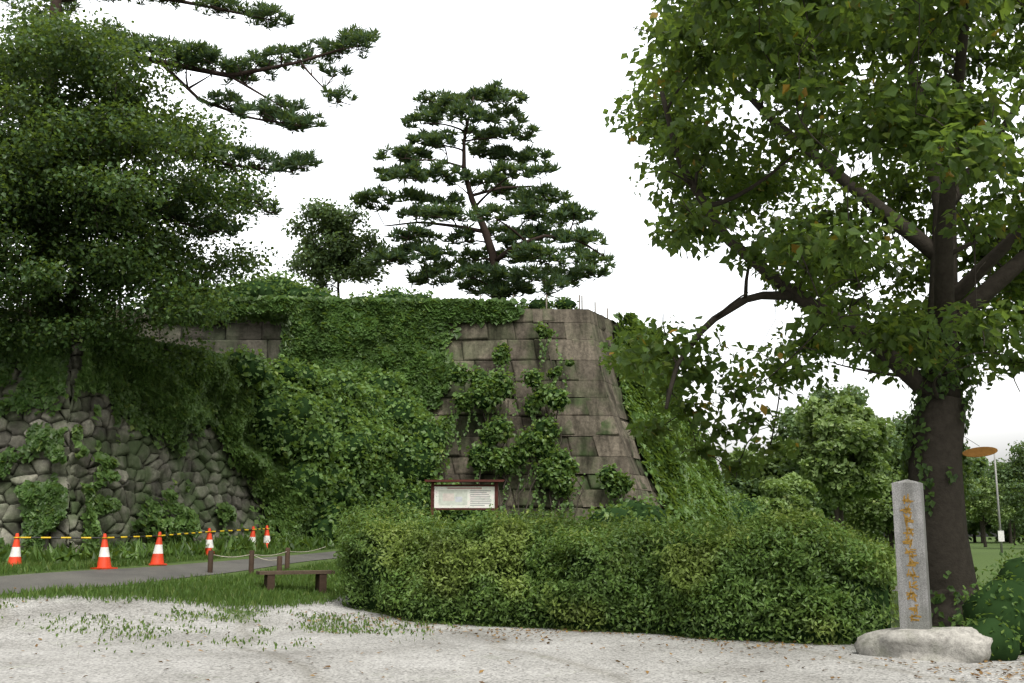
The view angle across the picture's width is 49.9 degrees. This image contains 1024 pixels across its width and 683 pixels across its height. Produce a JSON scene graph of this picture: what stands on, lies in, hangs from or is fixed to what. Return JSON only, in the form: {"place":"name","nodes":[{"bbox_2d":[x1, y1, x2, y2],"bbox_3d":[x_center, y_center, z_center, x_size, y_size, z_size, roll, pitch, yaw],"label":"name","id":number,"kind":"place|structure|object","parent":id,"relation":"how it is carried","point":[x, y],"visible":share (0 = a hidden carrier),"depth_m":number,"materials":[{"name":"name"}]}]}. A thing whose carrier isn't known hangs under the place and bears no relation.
{"place":"outdoors","nodes":[
{"label":"outdoors","id":0,"kind":"place"},
{"bbox_2d":[0,0,383,318],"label":"pine","id":1,"kind":"object","parent":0,"point":[352,37],"depth_m":27.79,"materials":[{"name":"green plant"}]},
{"bbox_2d":[143,269,578,308],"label":"wall bushes","id":2,"kind":"object","parent":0,"point":[297,283],"depth_m":42.28,"materials":[{"name":"green plant"}]},
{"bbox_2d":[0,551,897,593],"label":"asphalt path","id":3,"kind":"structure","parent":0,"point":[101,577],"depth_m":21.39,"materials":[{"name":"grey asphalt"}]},
{"bbox_2d":[347,78,617,299],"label":"pine tree","id":4,"kind":"object","parent":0,"point":[525,205],"depth_m":45.15,"materials":[{"name":"green plant"}]},
{"bbox_2d":[0,537,1023,682],"bbox_3d":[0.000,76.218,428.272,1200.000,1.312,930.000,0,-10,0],"label":"ground","id":5,"kind":"structure","parent":0,"point":[409,660],"depth_m":14.07,"materials":[{"name":"grey gravel"}]},
{"bbox_2d":[8,533,20,565],"bbox_3d":[-9.909,4.180,21.948,0.371,0.704,0.371,0,-10,0],"label":"traffic cone","id":6,"kind":"object","parent":5,"relation":"on","point":[15,554],"visible":0.68,"depth_m":21.88,"materials":[{"name":"plastic"}]},
{"bbox_2d":[0,322,71,552],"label":"wall ivy","id":7,"kind":"object","parent":5,"relation":"on","point":[43,507],"depth_m":24.99,"materials":[{"name":"green plant"}]},
{"bbox_2d":[0,334,72,550],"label":"front wall","id":8,"kind":"structure","parent":5,"relation":"on","point":[14,427],"depth_m":24.96,"materials":[{"name":"stone"}]},
{"bbox_2d":[90,533,117,568],"bbox_3d":[-8.212,4.232,22.200,0.372,0.704,0.370,-6,-12,32],"label":"traffic cone","id":9,"kind":"object","parent":5,"relation":"on","point":[104,561],"visible":1,"depth_m":22.11,"materials":[{"name":"plastic"}]},
{"bbox_2d":[13,537,107,538],"bbox_3d":[-9.065,3.947,22.119,1.807,0.041,0.132,2,-10,-10],"label":"cone bar","id":10,"kind":"object","parent":9,"relation":"on","point":[61,537],"visible":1,"depth_m":22.11,"materials":[{"name":"plastic"}]},
{"bbox_2d":[107,535,162,538],"bbox_3d":[-7.920,4.084,22.991,0.133,0.071,1.748,-4,-11,23],"label":"cone bar","id":11,"kind":"object","parent":10,"relation":"on","point":[134,536],"visible":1,"depth_m":22.98,"materials":[{"name":"plastic"}]},
{"bbox_2d":[163,531,211,535],"bbox_3d":[-7.416,4.370,25.008,0.133,0.123,2.748,-1,-10,8],"label":"cone bar","id":12,"kind":"object","parent":11,"relation":"on","point":[187,533],"visible":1,"depth_m":24.99,"materials":[{"name":"plastic"}]},
{"bbox_2d":[212,529,255,531],"bbox_3d":[-6.946,4.696,27.301,0.130,0.090,2.248,-3,-10,15],"label":"cone bar","id":13,"kind":"object","parent":12,"relation":"on","point":[234,530],"visible":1,"depth_m":27.33,"materials":[{"name":"plastic"}]},
{"bbox_2d":[147,532,166,564],"bbox_3d":[-7.612,4.446,23.650,0.371,0.704,0.371,5,-11,-24],"label":"traffic cone","id":14,"kind":"object","parent":5,"relation":"on","point":[157,558],"visible":0.99,"depth_m":23.57,"materials":[{"name":"plastic"}]},
{"bbox_2d":[65,334,280,556],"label":"side wall","id":15,"kind":"structure","parent":5,"relation":"on","point":[146,466],"depth_m":27.21,"materials":[{"name":"stone"}]},
{"bbox_2d":[0,0,284,382],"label":"tree","id":16,"kind":"object","parent":15,"relation":"on","point":[104,178],"depth_m":25.27,"materials":[{"name":"green plant"}]},
{"bbox_2d":[123,309,282,364],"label":"stone wall","id":17,"kind":"structure","parent":5,"relation":"on","point":[266,338],"depth_m":40.72,"materials":[{"name":"stone"}]},
{"bbox_2d":[205,528,213,555],"bbox_3d":[-7.220,4.812,26.270,0.370,0.704,0.371,-8,-13,38],"label":"traffic cone","id":18,"kind":"object","parent":5,"relation":"on","point":[209,543],"visible":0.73,"depth_m":26.19,"materials":[{"name":"plastic"}]},
{"bbox_2d":[207,550,213,572],"bbox_3d":[-6.235,4.603,22.743,0.110,0.560,0.105,0,-10,0],"label":"rope post","id":19,"kind":"object","parent":5,"relation":"on","point":[210,560],"visible":0.86,"depth_m":22.71,"materials":[{"name":"brown wood"}]},
{"bbox_2d":[71,326,392,555],"bbox_3d":[-6.531,3.603,31.934,2.255,5.964,16.635,-4,-11,22],"label":"wall ivy","id":20,"kind":"object","parent":5,"relation":"on","point":[193,398],"depth_m":28.21,"materials":[{"name":"green plant"}]},
{"bbox_2d":[0,598,487,653],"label":"gravel weeds","id":21,"kind":"object","parent":5,"relation":"on","point":[322,620],"visible":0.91,"depth_m":17.30,"materials":[{"name":"green plant"}]},
{"bbox_2d":[248,550,253,572],"bbox_3d":[-5.518,4.723,23.290,0.110,0.590,0.105,0,-10,0],"label":"rope post","id":22,"kind":"object","parent":5,"relation":"on","point":[251,560],"visible":0.86,"depth_m":23.26,"materials":[{"name":"brown wood"}]},
{"bbox_2d":[249,526,255,541],"bbox_3d":[-6.690,5.101,28.259,0.372,0.704,0.370,3,-11,-19],"label":"traffic cone","id":23,"kind":"object","parent":5,"relation":"on","point":[252,534],"visible":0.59,"depth_m":28.24,"materials":[{"name":"plastic"}]},
{"bbox_2d":[263,525,269,548],"bbox_3d":[-6.550,5.275,29.432,0.371,0.704,0.371,-2,-10,14],"label":"traffic cone","id":24,"kind":"object","parent":5,"relation":"on","point":[266,536],"visible":0.59,"depth_m":29.39,"materials":[{"name":"plastic"}]},
{"bbox_2d":[215,547,324,560],"bbox_3d":[-4.919,4.769,24.760,1.079,0.257,4.704,-4,-11,20],"label":"rope line","id":25,"kind":"object","parent":5,"relation":"on","point":[267,555],"visible":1,"depth_m":23.57,"materials":[{"name":"beige fabric"}]},
{"bbox_2d":[277,556,281,570],"bbox_3d":[-4.910,4.806,23.211,0.110,0.560,0.105,0,-10,0],"label":"rope post","id":26,"kind":"object","parent":5,"relation":"on","point":[279,563],"visible":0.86,"depth_m":23.19,"materials":[{"name":"brown wood"}]},
{"bbox_2d":[285,548,289,568],"bbox_3d":[-5.032,4.919,24.637,0.110,0.590,0.105,0,-10,0],"label":"rope post","id":27,"kind":"object","parent":5,"relation":"on","point":[287,559],"visible":0.86,"depth_m":24.61,"materials":[{"name":"brown wood"}]},
{"bbox_2d":[256,570,334,592],"bbox_3d":[-4.192,4.654,21.285,1.450,0.425,0.405,4,-11,-22],"label":"bench","id":28,"kind":"object","parent":5,"relation":"on","point":[320,580],"visible":0.89,"depth_m":21.21,"materials":[{"name":"brown wood"}]},
{"bbox_2d":[7,309,616,544],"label":"wall","id":29,"kind":"structure","parent":5,"relation":"on","point":[122,322],"depth_m":40.90,"materials":[{"name":"grey stone"}]},
{"bbox_2d":[281,197,395,296],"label":"tree","id":30,"kind":"object","parent":29,"relation":"on","point":[329,220],"depth_m":46.61,"materials":[{"name":"green plant"}]},
{"bbox_2d":[0,532,668,610],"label":"grass","id":31,"kind":"structure","parent":5,"relation":"on","point":[284,591],"depth_m":21.55,"materials":[{"name":"green plant"}]},
{"bbox_2d":[156,294,526,421],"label":"ivy","id":32,"kind":"object","parent":5,"relation":"on","point":[410,339],"visible":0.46,"depth_m":40.37,"materials":[{"name":"green plant"}]},
{"bbox_2d":[223,344,499,543],"bbox_3d":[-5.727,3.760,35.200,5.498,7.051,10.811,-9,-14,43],"label":"kudzu leaves","id":33,"kind":"object","parent":5,"relation":"on","point":[383,462],"visible":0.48,"depth_m":34.06,"materials":[{"name":"green plant"}]},
{"bbox_2d":[425,480,504,516],"bbox_3d":[-1.454,5.430,33.567,2.451,2.412,0.420,0,-10,0],"label":"information board frame","id":34,"kind":"object","parent":5,"relation":"on","point":[433,484],"visible":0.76,"depth_m":33.64,"materials":[{"name":"brown wood"}]},
{"bbox_2d":[434,486,494,507],"bbox_3d":[-1.454,4.768,33.678,1.851,0.652,0.030,0,-10,0],"label":"sign panel","id":35,"kind":"object","parent":34,"relation":"in","point":[491,493],"visible":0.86,"depth_m":33.66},
{"bbox_2d":[439,487,490,505],"bbox_3d":[-1.437,4.746,33.664,1.610,0.556,0.005,0,-10,0],"label":"sign lettering","id":36,"kind":"object","parent":35,"relation":"on","point":[452,497],"visible":1,"depth_m":33.66},
{"bbox_2d":[9,587,1023,682],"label":"leaf litter","id":37,"kind":"object","parent":5,"relation":"on","point":[1009,675],"visible":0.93,"depth_m":15.05,"materials":[{"name":"plant"}]},
{"bbox_2d":[427,309,638,526],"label":"stone wall","id":38,"kind":"structure","parent":5,"relation":"on","point":[473,344],"depth_m":39.58,"materials":[{"name":"stone"}]},
{"bbox_2d":[443,336,620,518],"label":"vine stems","id":39,"kind":"object","parent":38,"relation":"attached to","point":[521,468],"visible":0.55,"depth_m":37.81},
{"bbox_2d":[438,321,635,520],"bbox_3d":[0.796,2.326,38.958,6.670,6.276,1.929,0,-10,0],"label":"ivy","id":40,"kind":"object","parent":38,"relation":"attached to","point":[537,426],"visible":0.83,"depth_m":38.33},
{"bbox_2d":[532,309,651,506],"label":"stone quoins","id":41,"kind":"object","parent":5,"relation":"on","point":[601,405],"visible":0.65,"depth_m":39.83,"materials":[{"name":"grey stone"}]},
{"bbox_2d":[327,496,899,644],"bbox_3d":[1.232,3.935,18.631,10.777,2.808,3.085,-6,-12,32],"label":"hedge","id":42,"kind":"object","parent":5,"relation":"on","point":[796,549],"depth_m":17.20,"materials":[{"name":"green plant"}]},
{"bbox_2d":[590,313,667,510],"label":"stone wall side","id":43,"kind":"object","parent":5,"relation":"on","point":[606,326],"visible":0.21,"depth_m":40.92,"materials":[{"name":"stone"}]},
{"bbox_2d":[611,312,739,529],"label":"ivy","id":44,"kind":"object","parent":5,"relation":"on","point":[673,474],"visible":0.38,"depth_m":42.40,"materials":[{"name":"green plant"}]},
{"bbox_2d":[576,426,776,534],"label":"scrub leaves","id":45,"kind":"object","parent":5,"relation":"on","point":[672,516],"visible":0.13,"depth_m":37.59,"materials":[{"name":"green plant"}]},
{"bbox_2d":[723,483,739,500],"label":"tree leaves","id":46,"kind":"object","parent":5,"relation":"on","point":[731,489],"depth_m":73.52,"materials":[{"name":"green plant"}]},
{"bbox_2d":[721,469,759,501],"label":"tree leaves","id":47,"kind":"object","parent":5,"relation":"on","point":[744,486],"visible":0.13,"depth_m":82.50,"materials":[{"name":"green plant"}]},
{"bbox_2d":[721,436,819,499],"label":"tree leaves","id":48,"kind":"object","parent":5,"relation":"on","point":[769,469],"visible":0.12,"depth_m":82.94,"materials":[{"name":"green plant"}]},
{"bbox_2d":[757,471,823,523],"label":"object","id":49,"kind":"object","parent":5,"relation":"on","point":[790,488],"visible":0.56,"depth_m":58.26,"materials":[{"name":"green plant"}]},
{"bbox_2d":[589,500,1023,660],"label":"bush","id":50,"kind":"object","parent":5,"relation":"on","point":[1002,652],"visible":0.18,"depth_m":13.95,"materials":[{"name":"green plant"}]},
{"bbox_2d":[597,0,1023,626],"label":"tree","id":51,"kind":"object","parent":5,"relation":"on","point":[911,136],"depth_m":18.69,"materials":[{"name":"green plant"}]},
{"bbox_2d":[962,437,997,456],"bbox_3d":[8.183,1.828,19.251,0.576,0.394,0.061,-4,-11,20],"label":"shade","id":52,"kind":"object","parent":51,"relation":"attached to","point":[979,451],"visible":1,"depth_m":19.22,"materials":[{"name":"brown wood"}]},
{"bbox_2d":[769,383,904,523],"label":"tree leaves","id":53,"kind":"object","parent":5,"relation":"on","point":[791,430],"depth_m":76.80,"materials":[{"name":"green plant"}]},
{"bbox_2d":[779,394,895,541],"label":"tree leaves","id":54,"kind":"object","parent":5,"relation":"on","point":[850,442],"depth_m":63.94,"materials":[{"name":"green plant"}]},
{"bbox_2d":[697,428,1023,542],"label":"treeline","id":55,"kind":"object","parent":5,"relation":"on","point":[973,527],"depth_m":205.29,"materials":[{"name":"green plant"}]},
{"bbox_2d":[853,627,992,662],"bbox_3d":[5.149,3.780,13.808,1.750,0.447,0.946,-8,-13,38],"label":"stone base","id":56,"kind":"object","parent":5,"relation":"on","point":[957,644],"visible":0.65,"depth_m":13.44,"materials":[{"name":"grey stone"}]},
{"bbox_2d":[892,479,931,628],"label":"stone pillar","id":57,"kind":"structure","parent":56,"relation":"on","point":[911,488],"depth_m":13.87,"materials":[{"name":"stone"}]},
{"bbox_2d":[900,494,920,620],"bbox_3d":[5.020,2.714,13.856,0.188,1.578,0.006,-5,-11,26],"label":"engraved inscription","id":58,"kind":"object","parent":57,"relation":"attached to","point":[908,541],"visible":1,"depth_m":13.85,"materials":[{"name":"paint"}]},
{"bbox_2d":[900,323,983,626],"bbox_3d":[7.579,2.279,19.424,1.477,5.285,1.499,10,-14,-44],"label":"ivy tree","id":59,"kind":"object","parent":5,"relation":"on","point":[941,597],"visible":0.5,"depth_m":19.34,"materials":[{"name":"green plant"}]},
{"bbox_2d":[994,454,1004,552],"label":"street lamp","id":60,"kind":"object","parent":5,"relation":"on","point":[1000,536],"visible":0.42,"depth_m":93.75,"materials":[{"name":"metal"}]},
{"bbox_2d":[0,0,1023,536],"label":"sky","id":61,"kind":"structure","parent":0,"point":[565,55],"materials":[{"name":"white"}]},
{"bbox_2d":[479,295,607,317],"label":"fence posts","id":62,"kind":"object","parent":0,"point":[579,303],"visible":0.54,"depth_m":41.54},
{"bbox_2d":[814,448,964,553],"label":"tree leaves","id":63,"kind":"object","parent":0,"point":[872,515],"depth_m":87.01,"materials":[{"name":"green plant"}]},
{"bbox_2d":[881,410,982,502],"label":"tree leaves","id":64,"kind":"object","parent":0,"point":[900,424],"depth_m":88.04,"materials":[{"name":"green plant"}]},
{"bbox_2d":[951,535,1023,659],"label":"bush leaves","id":65,"kind":"object","parent":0,"point":[959,615],"visible":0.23,"depth_m":14.20,"materials":[{"name":"green plant"}]},
{"bbox_2d":[964,476,1015,546],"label":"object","id":66,"kind":"object","parent":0,"point":[985,501],"depth_m":136.95,"materials":[{"name":"green plant"}]},
{"bbox_2d":[977,441,1023,523],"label":"tree leaves","id":67,"kind":"object","parent":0,"point":[1011,498],"depth_m":119.39,"materials":[{"name":"green plant"}]},
{"bbox_2d":[984,492,1023,544],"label":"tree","id":68,"kind":"object","parent":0,"point":[1020,526],"depth_m":167.10,"materials":[{"name":"green plant"}]}
]}

